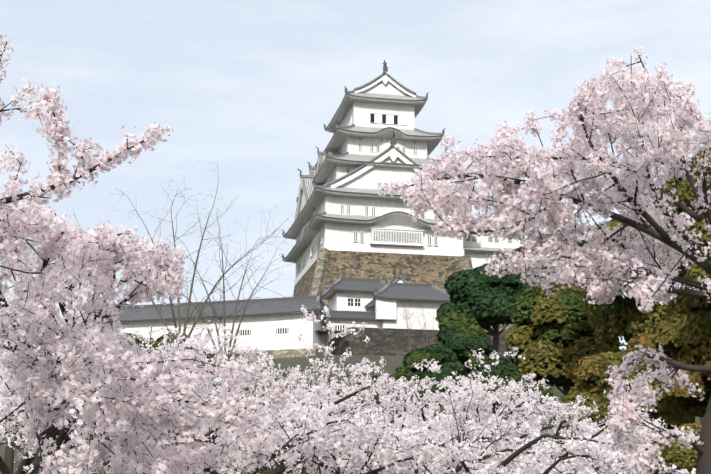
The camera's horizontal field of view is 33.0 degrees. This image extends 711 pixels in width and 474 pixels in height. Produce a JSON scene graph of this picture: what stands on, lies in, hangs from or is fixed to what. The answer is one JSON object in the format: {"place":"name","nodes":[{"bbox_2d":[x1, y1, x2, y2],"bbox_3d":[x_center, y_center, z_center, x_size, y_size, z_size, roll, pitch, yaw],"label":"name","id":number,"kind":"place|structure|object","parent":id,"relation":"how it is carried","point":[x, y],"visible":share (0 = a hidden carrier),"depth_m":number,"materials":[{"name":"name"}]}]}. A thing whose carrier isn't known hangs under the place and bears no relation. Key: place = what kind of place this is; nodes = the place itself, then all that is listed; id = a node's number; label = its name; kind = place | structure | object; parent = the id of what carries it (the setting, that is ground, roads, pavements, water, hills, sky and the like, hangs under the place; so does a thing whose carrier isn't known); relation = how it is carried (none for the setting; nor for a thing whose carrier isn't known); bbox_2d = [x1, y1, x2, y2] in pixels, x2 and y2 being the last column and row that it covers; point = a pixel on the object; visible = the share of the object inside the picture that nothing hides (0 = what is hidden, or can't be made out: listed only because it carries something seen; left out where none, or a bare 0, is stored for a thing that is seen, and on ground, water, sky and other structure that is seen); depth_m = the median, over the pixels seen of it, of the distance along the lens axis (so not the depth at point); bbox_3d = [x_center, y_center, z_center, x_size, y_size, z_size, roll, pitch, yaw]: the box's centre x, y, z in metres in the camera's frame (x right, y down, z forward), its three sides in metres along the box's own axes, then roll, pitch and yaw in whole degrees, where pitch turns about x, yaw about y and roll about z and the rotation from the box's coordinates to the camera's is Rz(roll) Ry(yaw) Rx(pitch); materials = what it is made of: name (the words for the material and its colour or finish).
{"place":"outdoors","nodes":[
{"label":"outdoors","id":0,"kind":"place"},
{"bbox_2d":[0,33,173,243],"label":"cherry blossom branch","id":1,"kind":"object","parent":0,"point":[54,129],"visible":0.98,"depth_m":8.53,"materials":[{"name":"pink plant"}]},
{"bbox_2d":[0,355,699,473],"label":"castle hill","id":2,"kind":"structure","parent":0,"point":[393,363],"depth_m":136.92,"materials":[{"name":"soil"}]},
{"bbox_2d":[80,332,221,401],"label":"bush","id":3,"kind":"object","parent":2,"relation":"on","point":[156,342],"visible":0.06,"depth_m":95.96,"materials":[{"name":"green plant"}]},
{"bbox_2d":[67,163,297,343],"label":"bare tree","id":4,"kind":"object","parent":2,"relation":"on","point":[187,319],"visible":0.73,"depth_m":68.55,"materials":[{"name":"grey plant"}]},
{"bbox_2d":[141,208,323,397],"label":"bare tree","id":5,"kind":"object","parent":2,"relation":"on","point":[224,324],"visible":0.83,"depth_m":76.85,"materials":[{"name":"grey plant"}]},
{"bbox_2d":[235,373,315,425],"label":"bush","id":6,"kind":"object","parent":2,"relation":"on","point":[283,378],"visible":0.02,"depth_m":92.06,"materials":[{"name":"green plant"}]},
{"bbox_2d":[103,269,511,362],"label":"castle wall","id":7,"kind":"structure","parent":2,"relation":"on","point":[269,326],"depth_m":152.98,"materials":[{"name":"paint"}]},
{"bbox_2d":[336,372,415,456],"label":"bush","id":8,"kind":"object","parent":2,"relation":"on","point":[377,397],"visible":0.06,"depth_m":97.69,"materials":[{"name":"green plant"}]},
{"bbox_2d":[293,248,492,342],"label":"keep stone base","id":9,"kind":"object","parent":2,"relation":"on","point":[322,270],"visible":0.21,"depth_m":172.97,"materials":[{"name":"brown stone"}]},
{"bbox_2d":[282,60,478,284],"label":"castle keep","id":10,"kind":"structure","parent":9,"relation":"on","point":[378,138],"depth_m":178.28,"materials":[{"name":"paint"}]},
{"bbox_2d":[399,302,414,356],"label":"bare shrub","id":11,"kind":"object","parent":2,"relation":"on","point":[408,329],"visible":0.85,"depth_m":139.13,"materials":[{"name":"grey plant"}]},
{"bbox_2d":[408,302,436,347],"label":"bare shrub","id":12,"kind":"object","parent":2,"relation":"on","point":[423,327],"visible":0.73,"depth_m":137.10,"materials":[{"name":"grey plant"}]},
{"bbox_2d":[391,343,468,416],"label":"bush","id":13,"kind":"object","parent":2,"relation":"on","point":[446,357],"visible":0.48,"depth_m":102.48,"materials":[{"name":"green plant"}]},
{"bbox_2d":[437,311,500,411],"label":"evergreen tree","id":14,"kind":"object","parent":2,"relation":"on","point":[461,335],"visible":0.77,"depth_m":109.09,"materials":[{"name":"green plant"}]},
{"bbox_2d":[435,262,539,353],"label":"evergreen tree","id":15,"kind":"object","parent":2,"relation":"on","point":[484,300],"visible":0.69,"depth_m":124.30,"materials":[{"name":"green plant"}]},
{"bbox_2d":[461,356,555,429],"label":"bush","id":16,"kind":"object","parent":2,"relation":"on","point":[503,368],"visible":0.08,"depth_m":94.09,"materials":[{"name":"green plant"}]},
{"bbox_2d":[463,210,578,331],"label":"castle annex","id":17,"kind":"object","parent":2,"relation":"on","point":[476,248],"visible":0.17,"depth_m":179.53,"materials":[{"name":"paint"}]},
{"bbox_2d":[488,241,562,276],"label":"evergreen tree","id":18,"kind":"object","parent":2,"relation":"on","point":[542,267],"visible":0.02,"depth_m":130.98,"materials":[{"name":"green plant"}]},
{"bbox_2d":[508,418,568,463],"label":"evergreen tree","id":19,"kind":"object","parent":2,"relation":"on","point":[549,422],"depth_m":82.61,"materials":[{"name":"green plant"}]},
{"bbox_2d":[505,273,623,416],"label":"evergreen tree","id":20,"kind":"object","parent":2,"relation":"on","point":[551,338],"visible":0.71,"depth_m":98.12,"materials":[{"name":"green plant"}]},
{"bbox_2d":[559,202,693,346],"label":"evergreen tree","id":21,"kind":"object","parent":2,"relation":"on","point":[626,318],"visible":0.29,"depth_m":86.42,"materials":[{"name":"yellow plant"}]},
{"bbox_2d":[613,161,703,423],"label":"evergreen tree","id":22,"kind":"object","parent":2,"relation":"on","point":[681,185],"visible":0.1,"depth_m":112.33,"materials":[{"name":"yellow plant"}]},
{"bbox_2d":[0,0,710,405],"label":"sky","id":23,"kind":"structure","parent":0,"point":[250,88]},
{"label":"ground","id":24,"kind":"structure","parent":0,"visible":0},
{"bbox_2d":[0,336,212,473],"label":"cherry tree","id":25,"kind":"object","parent":24,"relation":"on","point":[9,457],"visible":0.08,"depth_m":38.73,"materials":[{"name":"pink plant"}]},
{"bbox_2d":[0,315,247,473],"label":"cherry tree","id":26,"kind":"object","parent":24,"relation":"on","point":[4,391],"visible":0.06,"depth_m":43.27,"materials":[{"name":"pink plant"}]},
{"bbox_2d":[0,199,289,473],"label":"cherry tree","id":27,"kind":"object","parent":24,"relation":"on","point":[97,257],"visible":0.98,"depth_m":9.79,"materials":[{"name":"pink plant"}]},
{"bbox_2d":[0,311,355,473],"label":"cherry tree","id":28,"kind":"object","parent":24,"relation":"on","point":[199,346],"visible":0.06,"depth_m":39.30,"materials":[{"name":"pink plant"}]},
{"bbox_2d":[0,381,399,473],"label":"cherry tree","id":29,"kind":"object","parent":24,"relation":"on","point":[358,427],"visible":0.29,"depth_m":26.45,"materials":[{"name":"pink plant"}]},
{"bbox_2d":[7,305,417,461],"bbox_3d":[-4.595,6.952,37.303,12.417,8.808,13.171,3,-14,-12],"label":"cherry tree","id":30,"kind":"object","parent":24,"relation":"on","point":[378,386],"visible":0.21,"depth_m":35.08,"materials":[{"name":"pink plant"}]},
{"bbox_2d":[84,325,431,468],"bbox_3d":[-4.577,8.513,44.007,12.735,8.936,13.427,-12,-18,41],"label":"cherry tree","id":31,"kind":"object","parent":24,"relation":"on","point":[225,341],"visible":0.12,"depth_m":41.63,"materials":[{"name":"pink plant"}]},
{"bbox_2d":[67,399,522,473],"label":"cherry tree","id":32,"kind":"object","parent":24,"relation":"on","point":[305,448],"visible":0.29,"depth_m":26.63,"materials":[{"name":"pink plant"}]},
{"bbox_2d":[195,455,421,473],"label":"cherry tree","id":33,"kind":"object","parent":24,"relation":"on","point":[265,468],"visible":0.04,"depth_m":32.31,"materials":[{"name":"pink plant"}]},
{"bbox_2d":[236,375,438,458],"bbox_3d":[-3.317,11.360,55.690,13.017,8.846,12.365,10,-17,-36],"label":"cherry tree","id":34,"kind":"object","parent":24,"relation":"on","point":[433,410],"depth_m":53.74,"materials":[{"name":"pink plant"}]},
{"bbox_2d":[237,376,504,467],"bbox_3d":[-0.119,9.963,49.382,14.335,8.621,14.114,3,-14,-12],"label":"cherry tree","id":35,"kind":"object","parent":24,"relation":"on","point":[253,388],"visible":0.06,"depth_m":45.53,"materials":[{"name":"pink plant"}]},
{"bbox_2d":[166,347,600,473],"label":"cherry tree","id":36,"kind":"object","parent":24,"relation":"on","point":[424,429],"visible":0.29,"depth_m":32.12,"materials":[{"name":"pink plant"}]},
{"bbox_2d":[180,394,645,473],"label":"cherry tree","id":37,"kind":"object","parent":24,"relation":"on","point":[517,467],"visible":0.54,"depth_m":26.74,"materials":[{"name":"pink plant"}]},
{"bbox_2d":[234,372,595,470],"bbox_3d":[1.156,9.274,45.804,12.386,8.291,15.482,7,-15,-27],"label":"cherry tree","id":38,"kind":"object","parent":24,"relation":"on","point":[576,408],"visible":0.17,"depth_m":43.26,"materials":[{"name":"pink plant"}]},
{"bbox_2d":[275,362,648,473],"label":"cherry tree","id":39,"kind":"object","parent":24,"relation":"on","point":[345,404],"visible":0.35,"depth_m":42.54,"materials":[{"name":"pink plant"}]},
{"bbox_2d":[313,359,695,473],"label":"cherry tree","id":40,"kind":"object","parent":24,"relation":"on","point":[443,398],"visible":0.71,"depth_m":27.28,"materials":[{"name":"pink plant"}]},
{"bbox_2d":[358,381,666,471],"bbox_3d":[5.316,9.602,46.840,11.690,8.137,11.369,7,-15,-28],"label":"cherry tree","id":41,"kind":"object","parent":24,"relation":"on","point":[499,395],"visible":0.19,"depth_m":45.64,"materials":[{"name":"pink plant"}]},
{"bbox_2d":[419,375,663,473],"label":"cherry tree","id":42,"kind":"object","parent":24,"relation":"on","point":[585,428],"visible":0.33,"depth_m":42.26,"materials":[{"name":"pink plant"}]},
{"bbox_2d":[377,45,710,473],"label":"cherry tree","id":43,"kind":"object","parent":24,"relation":"on","point":[640,98],"visible":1,"depth_m":12.41,"materials":[{"name":"pink plant"}]},
{"bbox_2d":[537,428,628,473],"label":"evergreen tree","id":44,"kind":"object","parent":24,"relation":"on","point":[567,451],"visible":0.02,"depth_m":66.43,"materials":[{"name":"green plant"}]},
{"bbox_2d":[555,331,706,439],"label":"evergreen tree","id":45,"kind":"object","parent":24,"relation":"on","point":[589,377],"visible":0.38,"depth_m":74.52,"materials":[{"name":"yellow plant"}]},
{"bbox_2d":[623,423,701,473],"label":"bush","id":46,"kind":"object","parent":24,"relation":"on","point":[679,457],"visible":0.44,"depth_m":55.18,"materials":[{"name":"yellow plant"}]},
{"bbox_2d":[651,285,710,406],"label":"evergreen tree","id":47,"kind":"object","parent":24,"relation":"on","point":[681,332],"visible":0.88,"depth_m":70.91,"materials":[{"name":"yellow plant"}]},
{"bbox_2d":[669,146,710,291],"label":"evergreen tree","id":48,"kind":"object","parent":24,"relation":"on","point":[695,272],"visible":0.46,"depth_m":68.10,"materials":[{"name":"green plant"}]}
]}

